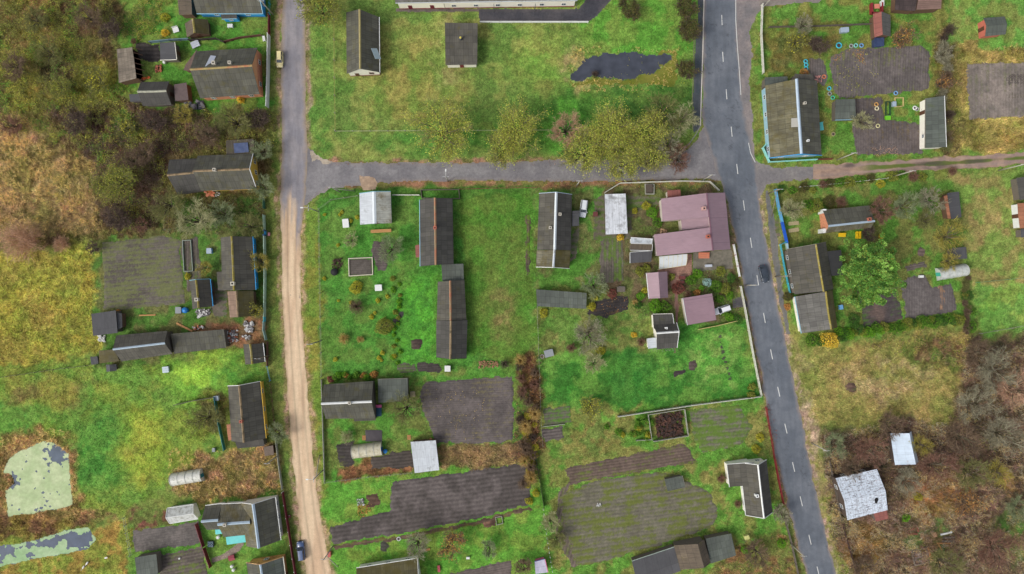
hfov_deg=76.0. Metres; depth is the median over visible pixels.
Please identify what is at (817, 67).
vegetable plot
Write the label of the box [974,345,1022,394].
bare tree
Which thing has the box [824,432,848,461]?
bare tree
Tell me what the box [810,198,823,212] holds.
shrub
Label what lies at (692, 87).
kerb
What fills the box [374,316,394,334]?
shrub
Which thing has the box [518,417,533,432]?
bare shrub
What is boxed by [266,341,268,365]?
board fence
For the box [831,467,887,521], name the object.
derelict house
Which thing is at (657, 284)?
garage
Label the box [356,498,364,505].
stone pile
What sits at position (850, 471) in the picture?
bare tree
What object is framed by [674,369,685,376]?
vegetable plot
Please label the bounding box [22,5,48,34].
bare tree
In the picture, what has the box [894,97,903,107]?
bed frame
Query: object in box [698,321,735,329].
board fence
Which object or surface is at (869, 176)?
shrub
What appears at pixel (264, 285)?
board fence
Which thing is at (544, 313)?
shrub
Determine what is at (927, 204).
bare tree
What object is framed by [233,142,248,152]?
tarpaulin
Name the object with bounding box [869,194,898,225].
bare tree
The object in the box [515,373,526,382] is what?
bare shrub
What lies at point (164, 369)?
well frame
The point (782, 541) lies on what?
shrub
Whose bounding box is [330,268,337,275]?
barrel
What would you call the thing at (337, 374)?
shrub
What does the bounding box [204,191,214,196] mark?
board stack
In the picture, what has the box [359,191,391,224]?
white garage
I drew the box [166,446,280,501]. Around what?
dry reeds
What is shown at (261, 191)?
bare tree
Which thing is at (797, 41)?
leafy tree
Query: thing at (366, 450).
polytunnel
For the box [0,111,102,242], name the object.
dry reeds
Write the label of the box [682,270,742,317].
garden plants
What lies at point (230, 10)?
village house
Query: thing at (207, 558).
board fence
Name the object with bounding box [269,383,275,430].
rail fence
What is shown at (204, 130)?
bare tree
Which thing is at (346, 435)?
bare shrub
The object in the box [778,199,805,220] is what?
bare tree
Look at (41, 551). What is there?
duckweed
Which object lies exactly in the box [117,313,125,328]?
lean to
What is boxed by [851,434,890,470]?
bare tree
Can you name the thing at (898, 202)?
bare tree
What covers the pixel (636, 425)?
shrub
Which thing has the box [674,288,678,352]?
brick path
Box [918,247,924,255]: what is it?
tree disc
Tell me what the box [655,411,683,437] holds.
compost heap
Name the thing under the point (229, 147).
slatted shed
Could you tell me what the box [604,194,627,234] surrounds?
corrugated shed
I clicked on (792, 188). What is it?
shrub
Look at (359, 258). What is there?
bed frame
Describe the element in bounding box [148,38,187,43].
board fence
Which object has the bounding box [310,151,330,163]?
sand patch
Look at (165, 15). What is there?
shrub
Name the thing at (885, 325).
shrub
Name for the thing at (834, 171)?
dirt lane
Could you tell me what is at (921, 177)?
shrub
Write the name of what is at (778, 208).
board fence
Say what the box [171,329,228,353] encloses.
shed
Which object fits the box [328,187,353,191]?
utility pole
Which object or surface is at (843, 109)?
garden shed
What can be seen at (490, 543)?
bare tree
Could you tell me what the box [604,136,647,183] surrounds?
leafy tree
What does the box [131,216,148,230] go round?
bare tree
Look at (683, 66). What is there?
leafy tree
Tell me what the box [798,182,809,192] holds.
shrub
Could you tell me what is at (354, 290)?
shrub
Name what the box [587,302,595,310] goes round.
shrub
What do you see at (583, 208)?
parked car
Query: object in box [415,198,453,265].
log house
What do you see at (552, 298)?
shed
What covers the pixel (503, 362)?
bare shrub
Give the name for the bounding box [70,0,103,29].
bare tree
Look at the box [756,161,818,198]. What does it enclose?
lane entry
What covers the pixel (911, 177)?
bare shrub
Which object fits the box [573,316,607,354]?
bare tree
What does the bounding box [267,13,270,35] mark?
board fence
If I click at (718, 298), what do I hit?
shrub
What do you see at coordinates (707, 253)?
garden bench
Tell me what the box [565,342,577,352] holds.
bare shrub
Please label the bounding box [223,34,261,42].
board fence
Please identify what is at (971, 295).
shrub
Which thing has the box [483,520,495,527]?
earth pit
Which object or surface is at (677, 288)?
shrub
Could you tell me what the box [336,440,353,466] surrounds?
vegetable plot
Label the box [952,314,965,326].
shrub
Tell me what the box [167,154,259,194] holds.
village house
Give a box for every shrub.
[0,216,47,266]
[52,235,70,253]
[85,239,100,254]
[159,13,170,20]
[160,29,170,36]
[184,272,191,279]
[236,97,244,103]
[327,376,333,382]
[332,374,339,381]
[335,372,341,378]
[339,333,348,344]
[340,430,352,443]
[348,298,365,315]
[349,280,362,294]
[357,336,364,343]
[369,370,378,378]
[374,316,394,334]
[499,360,509,367]
[513,354,527,365]
[515,364,523,370]
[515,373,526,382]
[515,414,525,423]
[516,385,526,395]
[516,437,529,450]
[517,392,524,400]
[517,455,530,467]
[517,479,529,490]
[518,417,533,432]
[518,443,532,457]
[522,396,533,407]
[524,472,537,484]
[524,497,532,504]
[525,462,536,471]
[527,450,538,460]
[528,404,541,420]
[528,433,535,441]
[529,378,540,388]
[530,367,539,376]
[530,402,539,413]
[531,443,539,450]
[531,488,539,496]
[540,308,547,317]
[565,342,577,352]
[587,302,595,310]
[591,70,598,78]
[596,347,605,355]
[607,288,616,298]
[615,428,622,435]
[616,234,623,241]
[631,332,636,337]
[632,301,642,309]
[634,423,640,428]
[635,267,645,276]
[635,336,646,346]
[636,292,645,299]
[640,414,647,423]
[641,200,650,209]
[641,287,647,293]
[643,263,650,270]
[646,207,657,217]
[647,419,653,427]
[648,298,661,312]
[652,217,662,227]
[658,299,671,313]
[668,273,674,280]
[671,280,685,294]
[685,275,696,284]
[685,290,690,296]
[693,268,702,278]
[693,289,700,295]
[703,278,711,286]
[710,280,722,292]
[715,295,724,302]
[716,266,725,276]
[717,473,727,483]
[719,282,730,295]
[725,291,732,299]
[725,313,733,320]
[726,272,735,283]
[730,278,739,286]
[731,314,742,324]
[733,500,742,507]
[747,382,755,390]
[747,391,754,399]
[751,444,761,454]
[756,432,763,442]
[777,185,784,193]
[777,538,786,548]
[782,292,792,301]
[783,303,790,310]
[787,186,797,193]
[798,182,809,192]
[799,67,808,73]
[802,199,813,209]
[805,333,818,347]
[809,187,815,193]
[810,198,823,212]
[815,337,825,346]
[817,180,828,188]
[822,195,834,208]
[825,178,835,187]
[834,178,843,187]
[834,326,843,335]
[835,194,847,207]
[838,328,849,337]
[838,333,850,341]
[842,327,855,339]
[844,176,855,186]
[847,312,860,324]
[849,323,863,334]
[856,174,866,184]
[858,327,866,336]
[863,325,872,337]
[866,328,875,336]
[867,174,875,182]
[869,321,881,332]
[875,179,885,187]
[876,326,884,334]
[880,321,889,332]
[884,170,898,181]
[890,323,898,334]
[894,323,902,332]
[896,170,907,178]
[898,321,909,330]
[901,318,913,331]
[902,514,910,521]
[907,318,917,327]
[908,171,918,182]
[913,314,926,327]
[913,319,921,329]
[913,492,922,500]
[918,171,927,180]
[920,315,931,326]
[929,315,941,328]
[935,76,945,88]
[936,313,943,322]
[937,40,949,48]
[937,88,948,95]
[939,33,949,40]
[939,140,953,153]
[940,317,947,326]
[941,63,954,72]
[941,70,954,79]
[942,22,959,36]
[942,313,954,322]
[946,109,955,119]
[946,129,954,143]
[947,167,957,175]
[949,316,958,324]
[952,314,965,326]
[960,290,974,300]
[962,278,969,286]
[962,307,972,315]
[962,324,970,331]
[964,320,976,333]
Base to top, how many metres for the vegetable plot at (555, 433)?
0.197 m
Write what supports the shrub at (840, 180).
on the ground at (368, 144)
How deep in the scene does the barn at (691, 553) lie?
156.49 m
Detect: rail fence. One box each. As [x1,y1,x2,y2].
[5,364,96,376]
[122,516,130,556]
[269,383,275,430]
[333,0,335,130]
[334,130,524,131]
[459,187,536,189]
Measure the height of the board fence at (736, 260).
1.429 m
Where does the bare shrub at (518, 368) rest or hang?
on the ground at (368, 144)
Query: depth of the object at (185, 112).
156.83 m
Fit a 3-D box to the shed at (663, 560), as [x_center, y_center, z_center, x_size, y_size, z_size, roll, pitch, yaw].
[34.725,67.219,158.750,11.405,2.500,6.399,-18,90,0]
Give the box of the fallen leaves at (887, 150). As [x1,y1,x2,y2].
[875,144,897,155]
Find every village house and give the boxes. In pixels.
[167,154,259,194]
[174,48,262,102]
[193,0,265,21]
[201,495,282,548]
[217,236,258,316]
[226,381,268,447]
[246,554,287,573]
[321,381,375,418]
[346,9,380,76]
[356,555,420,573]
[536,192,578,268]
[646,313,678,348]
[652,193,730,255]
[724,458,772,518]
[761,74,821,158]
[784,242,842,293]
[818,205,874,233]
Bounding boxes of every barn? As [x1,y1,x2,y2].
[99,331,173,363]
[117,47,144,84]
[436,280,466,358]
[673,536,710,569]
[793,290,836,332]
[891,0,916,13]
[910,0,941,13]
[1010,177,1023,199]
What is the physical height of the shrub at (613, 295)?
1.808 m
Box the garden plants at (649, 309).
[632,293,670,316]
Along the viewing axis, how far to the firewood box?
159.13 m
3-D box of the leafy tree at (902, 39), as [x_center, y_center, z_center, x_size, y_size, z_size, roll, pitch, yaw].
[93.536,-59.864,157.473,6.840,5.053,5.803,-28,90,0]
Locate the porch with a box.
[666,190,680,197]
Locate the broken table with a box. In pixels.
[190,40,199,48]
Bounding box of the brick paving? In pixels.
[657,254,691,287]
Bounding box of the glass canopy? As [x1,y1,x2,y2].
[657,254,686,269]
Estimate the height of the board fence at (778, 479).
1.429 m
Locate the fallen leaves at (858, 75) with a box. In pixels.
[836,53,875,87]
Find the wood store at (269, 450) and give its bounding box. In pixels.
[264,445,274,455]
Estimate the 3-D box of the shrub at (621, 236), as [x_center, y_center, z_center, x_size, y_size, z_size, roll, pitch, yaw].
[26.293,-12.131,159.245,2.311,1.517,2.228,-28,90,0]
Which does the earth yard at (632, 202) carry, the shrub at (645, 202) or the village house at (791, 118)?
the shrub at (645, 202)
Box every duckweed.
[0,528,95,566]
[4,441,72,516]
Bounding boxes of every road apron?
[736,0,760,148]
[759,0,820,5]
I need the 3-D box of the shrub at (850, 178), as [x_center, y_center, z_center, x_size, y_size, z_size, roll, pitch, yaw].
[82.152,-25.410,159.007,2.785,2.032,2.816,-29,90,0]
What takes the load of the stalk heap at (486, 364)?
on the ground at (368, 144)
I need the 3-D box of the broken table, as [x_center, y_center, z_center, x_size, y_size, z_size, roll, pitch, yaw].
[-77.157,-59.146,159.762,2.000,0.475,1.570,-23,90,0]
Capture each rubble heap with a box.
[97,335,105,341]
[192,325,203,330]
[195,309,210,317]
[227,330,237,342]
[243,321,253,332]
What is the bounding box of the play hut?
[534,557,547,573]
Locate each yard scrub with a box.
[161,191,263,237]
[512,355,544,488]
[713,535,796,573]
[868,321,970,367]
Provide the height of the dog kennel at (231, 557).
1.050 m
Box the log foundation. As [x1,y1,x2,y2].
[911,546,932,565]
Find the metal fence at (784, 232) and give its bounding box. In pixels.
[780,222,787,242]
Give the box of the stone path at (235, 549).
[212,543,243,561]
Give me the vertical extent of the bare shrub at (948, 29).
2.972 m
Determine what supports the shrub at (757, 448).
on the ground at (368, 144)
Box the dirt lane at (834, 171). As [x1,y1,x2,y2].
[813,152,1023,178]
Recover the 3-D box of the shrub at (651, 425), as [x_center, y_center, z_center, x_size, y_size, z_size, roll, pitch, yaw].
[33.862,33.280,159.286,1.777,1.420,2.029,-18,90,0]
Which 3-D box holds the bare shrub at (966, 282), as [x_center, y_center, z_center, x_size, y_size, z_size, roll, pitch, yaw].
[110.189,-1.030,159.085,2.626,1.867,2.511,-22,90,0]
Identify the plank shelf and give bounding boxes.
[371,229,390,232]
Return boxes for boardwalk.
[788,221,798,225]
[788,228,798,232]
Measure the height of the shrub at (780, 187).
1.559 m
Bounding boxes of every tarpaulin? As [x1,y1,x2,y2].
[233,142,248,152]
[365,430,381,441]
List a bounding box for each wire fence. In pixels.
[317,195,357,376]
[324,472,412,483]
[537,312,542,441]
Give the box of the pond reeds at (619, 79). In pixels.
[568,46,678,93]
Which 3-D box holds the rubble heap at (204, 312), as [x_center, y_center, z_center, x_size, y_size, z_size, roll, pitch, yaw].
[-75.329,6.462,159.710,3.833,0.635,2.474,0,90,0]
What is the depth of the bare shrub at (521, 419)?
158.81 m
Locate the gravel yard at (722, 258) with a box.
[693,250,732,270]
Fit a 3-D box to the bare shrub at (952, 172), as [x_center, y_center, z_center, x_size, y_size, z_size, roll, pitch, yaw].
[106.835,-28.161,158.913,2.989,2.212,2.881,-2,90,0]
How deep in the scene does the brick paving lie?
159.99 m
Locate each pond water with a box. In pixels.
[0,527,94,563]
[7,441,71,513]
[570,52,671,80]
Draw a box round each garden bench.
[699,252,709,257]
[838,233,845,236]
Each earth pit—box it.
[366,493,380,506]
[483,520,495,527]
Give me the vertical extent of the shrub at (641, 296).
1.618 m
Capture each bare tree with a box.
[0,49,29,82]
[0,114,23,136]
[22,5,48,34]
[30,33,64,66]
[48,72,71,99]
[60,107,87,136]
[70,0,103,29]
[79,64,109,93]
[97,17,122,41]
[101,205,131,234]
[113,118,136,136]
[113,146,145,171]
[130,138,154,164]
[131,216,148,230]
[137,109,166,130]
[147,185,185,222]
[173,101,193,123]
[174,195,217,238]
[183,403,227,433]
[194,120,218,147]
[195,259,212,276]
[208,200,235,228]
[212,101,250,140]
[233,209,264,236]
[248,251,269,270]
[249,139,271,160]
[249,173,274,202]
[266,421,288,446]
[342,231,357,246]
[377,233,403,264]
[385,389,421,425]
[406,530,429,562]
[481,537,496,559]
[514,557,531,573]
[540,510,560,533]
[545,110,583,149]
[545,531,565,548]
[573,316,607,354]
[579,272,608,300]
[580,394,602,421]
[584,353,606,373]
[641,89,689,130]
[652,130,685,159]
[665,101,700,139]
[668,141,693,174]
[741,538,770,570]
[773,504,792,525]
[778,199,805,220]
[795,13,812,32]
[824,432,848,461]
[840,458,863,482]
[849,553,882,573]
[851,110,874,129]
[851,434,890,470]
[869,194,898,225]
[877,409,906,441]
[892,190,923,220]
[892,467,924,495]
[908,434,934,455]
[914,207,936,230]
[915,451,963,486]
[916,185,949,216]
[927,547,966,573]
[932,215,971,251]
[933,44,954,64]
[938,252,961,271]
[938,420,985,458]
[953,455,999,494]
[953,487,988,516]
[954,383,1005,426]
[963,338,992,371]
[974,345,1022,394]
[976,529,1023,572]
[980,413,1023,454]
[985,457,1013,490]
[996,366,1023,413]
[1004,495,1023,524]
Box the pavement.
[693,0,702,132]
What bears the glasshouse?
on the ground at (368, 144)
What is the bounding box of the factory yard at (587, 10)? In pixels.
[479,0,610,20]
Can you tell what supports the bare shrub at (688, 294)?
on the ground at (368, 144)
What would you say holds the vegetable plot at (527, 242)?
on the ground at (368, 144)
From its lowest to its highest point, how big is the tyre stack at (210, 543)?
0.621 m
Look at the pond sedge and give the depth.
159.98 m
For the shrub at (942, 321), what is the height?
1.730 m
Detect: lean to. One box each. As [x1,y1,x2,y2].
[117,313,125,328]
[129,94,140,102]
[441,264,463,280]
[871,37,883,47]
[1015,229,1023,237]
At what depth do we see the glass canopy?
157.32 m
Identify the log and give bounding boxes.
[943,536,954,538]
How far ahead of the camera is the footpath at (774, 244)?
159.99 m
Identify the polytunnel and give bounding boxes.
[169,468,204,485]
[351,441,382,458]
[935,264,969,280]
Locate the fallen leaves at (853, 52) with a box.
[833,48,864,63]
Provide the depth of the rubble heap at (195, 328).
159.56 m
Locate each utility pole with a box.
[306,455,322,481]
[322,546,337,566]
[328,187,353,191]
[767,189,779,216]
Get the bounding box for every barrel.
[182,307,188,312]
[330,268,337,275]
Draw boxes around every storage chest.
[175,307,181,312]
[206,248,212,253]
[342,219,349,227]
[375,284,381,290]
[411,339,421,348]
[445,366,450,371]
[544,349,553,357]
[617,286,624,291]
[839,27,848,33]
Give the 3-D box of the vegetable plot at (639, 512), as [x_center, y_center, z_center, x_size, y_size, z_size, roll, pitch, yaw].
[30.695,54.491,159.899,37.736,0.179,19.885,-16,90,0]
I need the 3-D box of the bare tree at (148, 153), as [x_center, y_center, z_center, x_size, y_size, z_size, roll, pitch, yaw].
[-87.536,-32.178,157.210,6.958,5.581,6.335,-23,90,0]
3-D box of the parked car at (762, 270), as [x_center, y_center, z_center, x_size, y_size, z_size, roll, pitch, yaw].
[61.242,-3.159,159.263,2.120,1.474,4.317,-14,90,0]
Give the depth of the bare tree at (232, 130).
154.93 m
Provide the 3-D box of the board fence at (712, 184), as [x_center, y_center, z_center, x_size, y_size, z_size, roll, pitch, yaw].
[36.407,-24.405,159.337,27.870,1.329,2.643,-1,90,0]
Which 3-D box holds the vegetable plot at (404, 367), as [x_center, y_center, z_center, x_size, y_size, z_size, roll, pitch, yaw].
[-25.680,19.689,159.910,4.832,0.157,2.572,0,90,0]
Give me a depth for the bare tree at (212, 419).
155.43 m
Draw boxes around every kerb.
[692,39,694,127]
[700,0,704,123]
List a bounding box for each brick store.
[445,23,477,67]
[978,16,1006,38]
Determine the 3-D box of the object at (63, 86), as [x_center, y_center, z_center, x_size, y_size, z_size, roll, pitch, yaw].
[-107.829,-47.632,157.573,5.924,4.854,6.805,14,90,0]
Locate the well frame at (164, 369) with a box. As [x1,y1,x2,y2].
[162,366,169,372]
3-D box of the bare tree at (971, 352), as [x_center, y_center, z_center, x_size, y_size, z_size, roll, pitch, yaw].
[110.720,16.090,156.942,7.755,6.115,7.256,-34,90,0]
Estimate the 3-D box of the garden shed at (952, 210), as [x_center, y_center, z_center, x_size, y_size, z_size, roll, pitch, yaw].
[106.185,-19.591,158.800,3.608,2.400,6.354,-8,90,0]
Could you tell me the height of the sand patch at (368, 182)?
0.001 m
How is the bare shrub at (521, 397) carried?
on the ground at (368, 144)
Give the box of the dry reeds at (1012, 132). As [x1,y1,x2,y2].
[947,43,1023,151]
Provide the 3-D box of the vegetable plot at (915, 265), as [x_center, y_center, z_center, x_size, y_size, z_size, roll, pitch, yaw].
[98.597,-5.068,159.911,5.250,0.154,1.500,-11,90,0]
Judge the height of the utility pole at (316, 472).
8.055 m
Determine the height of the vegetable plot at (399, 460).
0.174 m
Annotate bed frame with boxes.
[182,240,193,271]
[348,257,372,275]
[420,189,459,198]
[644,184,653,194]
[885,101,890,115]
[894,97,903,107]
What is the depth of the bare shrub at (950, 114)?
158.74 m
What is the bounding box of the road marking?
[721,0,818,573]
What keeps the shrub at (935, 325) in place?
on the ground at (368, 144)
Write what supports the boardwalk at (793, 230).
on the ground at (368, 144)
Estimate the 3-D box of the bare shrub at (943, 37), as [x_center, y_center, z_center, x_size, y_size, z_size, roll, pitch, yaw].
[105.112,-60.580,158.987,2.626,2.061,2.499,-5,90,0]
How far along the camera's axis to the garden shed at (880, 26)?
157.13 m
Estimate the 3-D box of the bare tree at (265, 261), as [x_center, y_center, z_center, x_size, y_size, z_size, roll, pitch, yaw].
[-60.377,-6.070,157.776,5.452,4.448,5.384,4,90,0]
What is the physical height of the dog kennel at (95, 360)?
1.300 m
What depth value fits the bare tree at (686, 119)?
155.37 m
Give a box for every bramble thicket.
[0,0,280,233]
[47,102,225,234]
[818,339,1023,573]
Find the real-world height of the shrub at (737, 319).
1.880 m
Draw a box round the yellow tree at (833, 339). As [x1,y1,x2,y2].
[819,332,838,348]
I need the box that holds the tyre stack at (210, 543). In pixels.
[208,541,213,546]
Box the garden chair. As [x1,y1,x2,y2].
[171,25,179,32]
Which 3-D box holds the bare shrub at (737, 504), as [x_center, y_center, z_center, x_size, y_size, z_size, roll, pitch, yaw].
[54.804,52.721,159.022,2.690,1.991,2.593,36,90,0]
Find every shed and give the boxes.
[91,310,122,335]
[135,551,161,573]
[137,81,174,106]
[160,42,180,61]
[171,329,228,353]
[178,0,196,17]
[185,18,210,38]
[226,139,256,154]
[243,343,265,364]
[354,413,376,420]
[411,439,438,472]
[536,289,586,308]
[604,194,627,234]
[629,237,652,262]
[631,544,680,573]
[664,475,684,490]
[704,531,735,562]
[831,99,855,120]
[869,11,890,39]
[887,430,917,464]
[919,96,946,148]
[939,192,960,218]
[947,247,966,258]
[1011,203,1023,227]
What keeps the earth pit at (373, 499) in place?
on the ground at (368, 144)
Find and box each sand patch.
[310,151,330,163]
[359,175,376,189]
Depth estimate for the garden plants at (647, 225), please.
159.65 m
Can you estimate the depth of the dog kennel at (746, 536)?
159.13 m
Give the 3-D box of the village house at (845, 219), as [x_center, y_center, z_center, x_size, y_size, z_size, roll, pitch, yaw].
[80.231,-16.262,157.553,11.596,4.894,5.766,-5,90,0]
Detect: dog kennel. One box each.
[90,356,98,364]
[106,364,117,371]
[228,554,235,560]
[743,534,749,539]
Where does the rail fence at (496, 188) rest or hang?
on the ground at (368, 144)
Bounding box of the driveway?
[733,296,747,307]
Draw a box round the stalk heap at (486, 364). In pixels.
[478,360,498,368]
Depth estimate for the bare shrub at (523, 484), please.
158.46 m
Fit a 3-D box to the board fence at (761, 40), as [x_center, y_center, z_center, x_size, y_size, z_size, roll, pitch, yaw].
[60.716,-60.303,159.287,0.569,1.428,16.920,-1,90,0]
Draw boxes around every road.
[304,127,720,204]
[702,0,835,573]
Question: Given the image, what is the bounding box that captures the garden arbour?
[869,2,882,14]
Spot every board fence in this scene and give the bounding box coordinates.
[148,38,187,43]
[173,397,212,405]
[187,37,225,43]
[195,523,204,547]
[202,547,211,567]
[213,397,225,450]
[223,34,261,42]
[262,322,267,339]
[263,215,265,229]
[263,236,265,316]
[265,33,270,107]
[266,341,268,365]
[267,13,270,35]
[275,436,282,489]
[282,491,296,573]
[321,379,324,481]
[392,194,419,195]
[480,21,588,22]
[605,180,719,192]
[618,396,761,416]
[636,408,688,441]
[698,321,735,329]
[732,244,740,276]
[739,286,761,395]
[760,3,763,73]
[761,143,817,162]
[768,23,871,27]
[774,189,783,221]
[774,458,784,504]
[784,518,798,573]
[828,460,841,520]
[841,523,856,573]
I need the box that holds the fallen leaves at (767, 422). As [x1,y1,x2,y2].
[758,401,776,439]
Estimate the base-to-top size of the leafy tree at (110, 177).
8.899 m
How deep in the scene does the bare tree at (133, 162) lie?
156.65 m
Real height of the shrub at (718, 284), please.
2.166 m
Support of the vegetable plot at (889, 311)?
on the ground at (368, 144)
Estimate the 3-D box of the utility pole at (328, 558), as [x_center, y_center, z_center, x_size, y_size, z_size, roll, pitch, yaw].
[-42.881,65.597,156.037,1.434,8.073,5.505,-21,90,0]
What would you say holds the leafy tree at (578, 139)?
on the ground at (368, 144)
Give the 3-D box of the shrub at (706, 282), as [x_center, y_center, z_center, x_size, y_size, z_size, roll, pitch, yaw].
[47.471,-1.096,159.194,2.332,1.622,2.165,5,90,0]
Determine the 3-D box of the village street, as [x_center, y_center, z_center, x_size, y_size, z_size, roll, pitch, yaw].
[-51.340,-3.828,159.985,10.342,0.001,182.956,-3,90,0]
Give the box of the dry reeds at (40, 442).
[0,428,78,514]
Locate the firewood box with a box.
[646,184,652,192]
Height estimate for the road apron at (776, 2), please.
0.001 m
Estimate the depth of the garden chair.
159.53 m
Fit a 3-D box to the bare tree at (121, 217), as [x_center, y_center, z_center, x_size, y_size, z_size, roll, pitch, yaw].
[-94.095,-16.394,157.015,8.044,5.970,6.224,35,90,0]
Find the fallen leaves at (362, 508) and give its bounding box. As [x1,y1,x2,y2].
[357,504,371,516]
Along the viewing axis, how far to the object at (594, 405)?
156.47 m
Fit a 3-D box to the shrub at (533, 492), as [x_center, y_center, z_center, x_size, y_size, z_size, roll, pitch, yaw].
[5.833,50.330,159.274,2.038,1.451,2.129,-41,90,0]
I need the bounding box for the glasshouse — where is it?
[165,503,200,523]
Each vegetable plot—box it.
[102,235,184,309]
[132,521,203,551]
[136,42,159,61]
[159,546,206,573]
[181,236,202,291]
[329,464,533,543]
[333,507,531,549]
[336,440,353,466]
[350,259,371,274]
[371,241,387,270]
[371,450,413,469]
[397,362,416,372]
[417,362,441,372]
[420,376,514,443]
[450,560,511,573]
[525,215,530,274]
[541,426,563,441]
[543,406,570,427]
[556,483,579,567]
[560,472,717,564]
[565,444,696,484]
[587,296,628,317]
[599,238,624,283]
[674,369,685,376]
[690,404,752,452]
[808,58,827,85]
[829,45,929,98]
[852,97,922,154]
[860,291,902,329]
[901,274,955,319]
[905,261,926,270]
[938,286,944,309]
[966,61,1023,119]
[1006,74,1023,84]
[1009,92,1023,98]
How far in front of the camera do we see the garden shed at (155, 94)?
156.92 m
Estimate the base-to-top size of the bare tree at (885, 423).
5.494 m
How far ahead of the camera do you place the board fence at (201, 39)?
159.01 m
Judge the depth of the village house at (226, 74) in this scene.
155.33 m
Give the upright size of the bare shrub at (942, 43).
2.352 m
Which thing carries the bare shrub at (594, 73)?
on the ground at (368, 144)
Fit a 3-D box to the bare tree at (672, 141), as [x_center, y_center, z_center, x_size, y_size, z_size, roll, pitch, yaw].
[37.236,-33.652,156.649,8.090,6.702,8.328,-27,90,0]
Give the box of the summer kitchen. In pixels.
[189,279,214,308]
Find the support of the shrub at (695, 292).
on the ground at (368, 144)
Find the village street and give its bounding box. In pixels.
[279,0,330,573]
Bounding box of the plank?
[176,322,192,331]
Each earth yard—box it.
[211,280,227,316]
[570,227,579,261]
[594,194,660,239]
[768,218,780,236]
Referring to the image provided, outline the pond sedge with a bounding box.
[570,50,678,86]
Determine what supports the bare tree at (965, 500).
on the ground at (368, 144)
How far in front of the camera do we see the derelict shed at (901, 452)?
156.93 m
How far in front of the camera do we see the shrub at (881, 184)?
159.21 m
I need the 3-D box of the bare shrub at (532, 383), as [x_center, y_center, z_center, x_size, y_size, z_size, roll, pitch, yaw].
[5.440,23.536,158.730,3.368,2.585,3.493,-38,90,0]
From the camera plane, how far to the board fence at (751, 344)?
159.15 m
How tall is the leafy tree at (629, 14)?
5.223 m
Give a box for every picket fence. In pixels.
[765,407,774,457]
[779,241,790,292]
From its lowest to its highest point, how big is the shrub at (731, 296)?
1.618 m
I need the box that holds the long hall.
[395,0,577,10]
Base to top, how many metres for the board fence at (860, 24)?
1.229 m
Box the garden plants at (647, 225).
[634,205,658,234]
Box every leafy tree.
[85,162,136,204]
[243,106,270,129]
[249,301,264,317]
[293,0,346,32]
[400,91,475,166]
[437,529,467,561]
[484,129,520,169]
[490,93,552,164]
[556,119,616,178]
[579,94,655,168]
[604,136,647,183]
[613,105,677,160]
[615,0,644,22]
[633,140,671,172]
[673,0,700,17]
[675,11,703,43]
[675,59,702,79]
[785,30,810,52]
[808,35,830,56]
[837,233,906,312]
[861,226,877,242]
[892,21,920,48]
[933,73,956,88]
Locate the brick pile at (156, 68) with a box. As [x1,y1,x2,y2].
[155,64,161,72]
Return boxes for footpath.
[396,8,479,11]
[766,191,789,333]
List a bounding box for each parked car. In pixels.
[276,51,283,67]
[297,541,305,560]
[579,199,587,217]
[715,304,730,314]
[758,265,769,282]
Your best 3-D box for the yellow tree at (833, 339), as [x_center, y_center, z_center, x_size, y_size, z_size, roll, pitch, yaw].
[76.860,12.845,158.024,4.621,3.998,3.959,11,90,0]
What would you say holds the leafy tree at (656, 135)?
on the ground at (368, 144)
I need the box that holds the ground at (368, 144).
[0,0,1023,573]
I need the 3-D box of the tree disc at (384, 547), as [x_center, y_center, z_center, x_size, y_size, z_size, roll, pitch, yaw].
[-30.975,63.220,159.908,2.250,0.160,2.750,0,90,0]
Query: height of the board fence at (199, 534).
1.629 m
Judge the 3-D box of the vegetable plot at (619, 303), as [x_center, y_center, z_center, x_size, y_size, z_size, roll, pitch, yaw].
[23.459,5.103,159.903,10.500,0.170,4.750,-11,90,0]
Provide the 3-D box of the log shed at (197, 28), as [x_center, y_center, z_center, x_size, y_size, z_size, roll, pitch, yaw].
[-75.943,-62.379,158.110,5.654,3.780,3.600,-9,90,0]
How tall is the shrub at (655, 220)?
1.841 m
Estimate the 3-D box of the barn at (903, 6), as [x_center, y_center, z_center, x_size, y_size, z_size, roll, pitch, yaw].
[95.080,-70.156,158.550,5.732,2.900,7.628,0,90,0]
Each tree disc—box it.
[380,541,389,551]
[689,360,696,369]
[845,383,855,392]
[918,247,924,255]
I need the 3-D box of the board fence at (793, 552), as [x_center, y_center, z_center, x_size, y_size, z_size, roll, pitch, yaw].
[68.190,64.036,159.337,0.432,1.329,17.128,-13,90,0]
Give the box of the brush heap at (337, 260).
[331,258,342,269]
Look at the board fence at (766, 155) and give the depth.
158.97 m
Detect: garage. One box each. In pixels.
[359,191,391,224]
[378,378,408,402]
[646,271,667,298]
[681,293,715,324]
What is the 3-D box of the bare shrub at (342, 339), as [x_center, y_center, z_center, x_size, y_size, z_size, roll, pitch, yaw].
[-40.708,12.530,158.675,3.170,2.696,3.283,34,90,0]
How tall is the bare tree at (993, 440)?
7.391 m
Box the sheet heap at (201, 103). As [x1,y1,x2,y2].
[184,99,205,110]
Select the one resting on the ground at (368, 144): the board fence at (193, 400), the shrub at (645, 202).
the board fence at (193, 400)
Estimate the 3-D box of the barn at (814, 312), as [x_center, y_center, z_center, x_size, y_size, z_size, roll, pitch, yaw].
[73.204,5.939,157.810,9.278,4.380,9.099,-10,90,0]
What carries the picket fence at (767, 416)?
on the ground at (368, 144)

